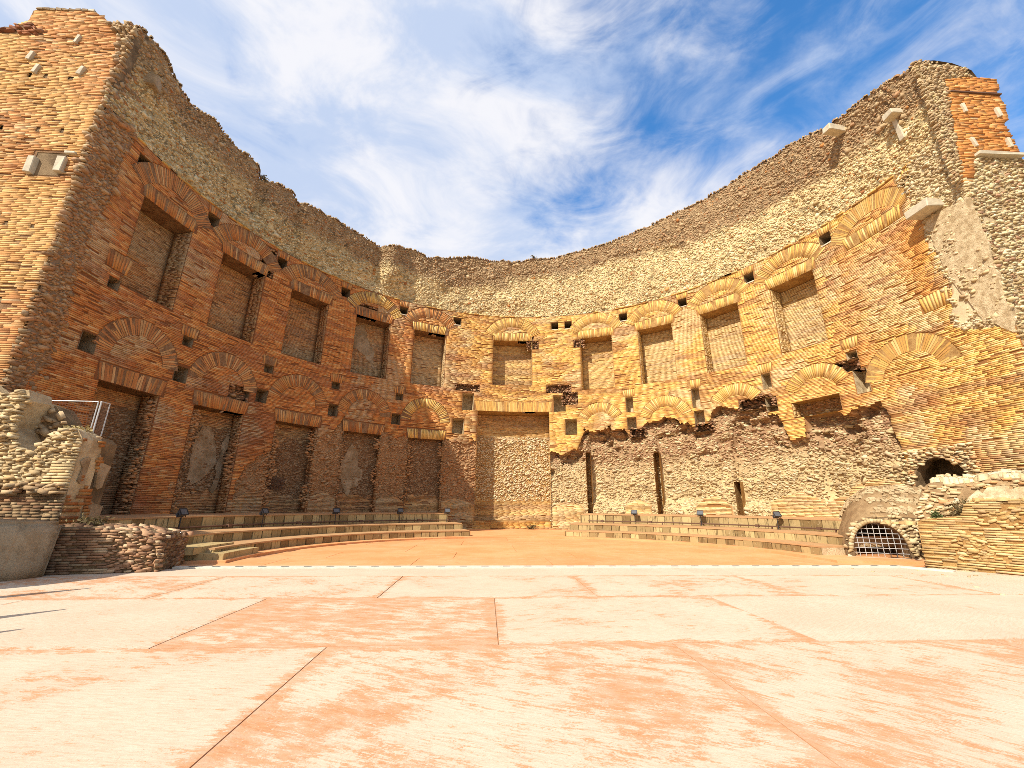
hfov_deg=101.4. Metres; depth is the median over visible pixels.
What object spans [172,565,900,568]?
kerb
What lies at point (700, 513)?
floodlight
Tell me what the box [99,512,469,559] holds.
seating tier
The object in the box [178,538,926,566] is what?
arena floor
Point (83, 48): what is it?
brick pier
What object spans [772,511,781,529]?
floodlight
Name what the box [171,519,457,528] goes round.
conduit pipe
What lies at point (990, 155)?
brick pier
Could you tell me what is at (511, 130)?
sky
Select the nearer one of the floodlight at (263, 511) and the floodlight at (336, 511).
the floodlight at (263, 511)
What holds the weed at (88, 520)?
on the brick wall at (85, 548)
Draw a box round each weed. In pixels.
[63,425,92,432]
[65,513,114,525]
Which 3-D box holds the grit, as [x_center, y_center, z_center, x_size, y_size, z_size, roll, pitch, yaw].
[11.719,4.600,9.723,4.501,0.074,4.495,1,-16,-3]
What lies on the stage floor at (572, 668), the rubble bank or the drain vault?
the rubble bank
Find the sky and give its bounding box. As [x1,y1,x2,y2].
[0,0,1023,261]
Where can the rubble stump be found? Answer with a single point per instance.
(52, 468)
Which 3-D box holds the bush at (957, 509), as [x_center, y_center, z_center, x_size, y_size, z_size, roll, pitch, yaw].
[13.289,3.644,12.216,0.959,0.751,0.954,7,-18,-22]
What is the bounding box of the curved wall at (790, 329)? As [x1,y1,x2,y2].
[0,23,1023,529]
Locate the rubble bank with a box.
[914,468,1023,557]
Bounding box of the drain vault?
[838,484,924,559]
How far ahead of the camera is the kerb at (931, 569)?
11.53 m
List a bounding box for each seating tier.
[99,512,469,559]
[565,513,894,554]
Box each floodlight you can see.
[175,508,188,528]
[259,508,268,526]
[332,508,339,523]
[397,508,403,521]
[444,508,449,521]
[631,510,637,523]
[697,510,703,525]
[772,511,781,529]
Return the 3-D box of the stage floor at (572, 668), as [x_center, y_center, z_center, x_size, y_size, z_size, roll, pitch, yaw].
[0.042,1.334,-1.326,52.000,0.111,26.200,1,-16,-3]
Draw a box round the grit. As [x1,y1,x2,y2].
[851,567,1004,594]
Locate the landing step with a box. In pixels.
[183,529,924,563]
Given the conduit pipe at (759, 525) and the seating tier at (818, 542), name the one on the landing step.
the seating tier at (818, 542)
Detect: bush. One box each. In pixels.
[928,509,942,517]
[943,496,968,516]
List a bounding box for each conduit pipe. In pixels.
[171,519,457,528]
[588,520,838,532]
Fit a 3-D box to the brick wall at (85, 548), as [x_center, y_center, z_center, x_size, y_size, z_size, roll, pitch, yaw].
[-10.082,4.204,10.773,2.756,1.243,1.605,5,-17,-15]
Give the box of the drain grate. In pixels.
[854,523,909,557]
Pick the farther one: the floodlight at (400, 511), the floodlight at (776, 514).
the floodlight at (400, 511)
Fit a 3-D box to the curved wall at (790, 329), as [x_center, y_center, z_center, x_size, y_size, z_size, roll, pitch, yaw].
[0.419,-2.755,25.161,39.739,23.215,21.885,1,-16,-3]
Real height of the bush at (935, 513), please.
0.318 m
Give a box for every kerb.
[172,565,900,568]
[901,566,955,572]
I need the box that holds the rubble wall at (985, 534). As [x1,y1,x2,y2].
[880,497,1023,575]
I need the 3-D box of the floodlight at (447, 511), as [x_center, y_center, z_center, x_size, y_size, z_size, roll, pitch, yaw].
[-3.845,7.767,24.774,0.343,0.783,0.293,7,-18,-21]
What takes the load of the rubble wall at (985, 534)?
on the stage floor at (572, 668)
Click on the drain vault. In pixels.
(864, 506)
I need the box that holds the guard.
[52,400,110,435]
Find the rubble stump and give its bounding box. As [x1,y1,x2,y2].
[0,385,116,523]
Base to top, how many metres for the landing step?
0.120 m
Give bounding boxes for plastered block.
[0,519,61,581]
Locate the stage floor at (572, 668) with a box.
[0,568,1023,767]
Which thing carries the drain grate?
attached to the drain vault
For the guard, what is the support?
on the rubble stump
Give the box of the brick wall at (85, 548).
[44,522,193,574]
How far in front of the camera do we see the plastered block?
9.23 m
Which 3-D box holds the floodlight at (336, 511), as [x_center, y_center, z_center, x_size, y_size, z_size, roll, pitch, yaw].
[-8.898,6.662,21.113,0.343,0.783,0.293,15,-22,-42]
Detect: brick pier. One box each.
[0,7,141,389]
[910,60,1023,353]
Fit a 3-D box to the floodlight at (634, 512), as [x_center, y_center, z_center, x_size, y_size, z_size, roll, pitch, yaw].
[7.056,7.637,24.072,0.343,0.783,0.293,-9,-19,29]
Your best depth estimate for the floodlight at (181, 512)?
14.53 m
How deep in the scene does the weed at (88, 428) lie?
12.05 m
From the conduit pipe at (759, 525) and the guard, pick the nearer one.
the guard

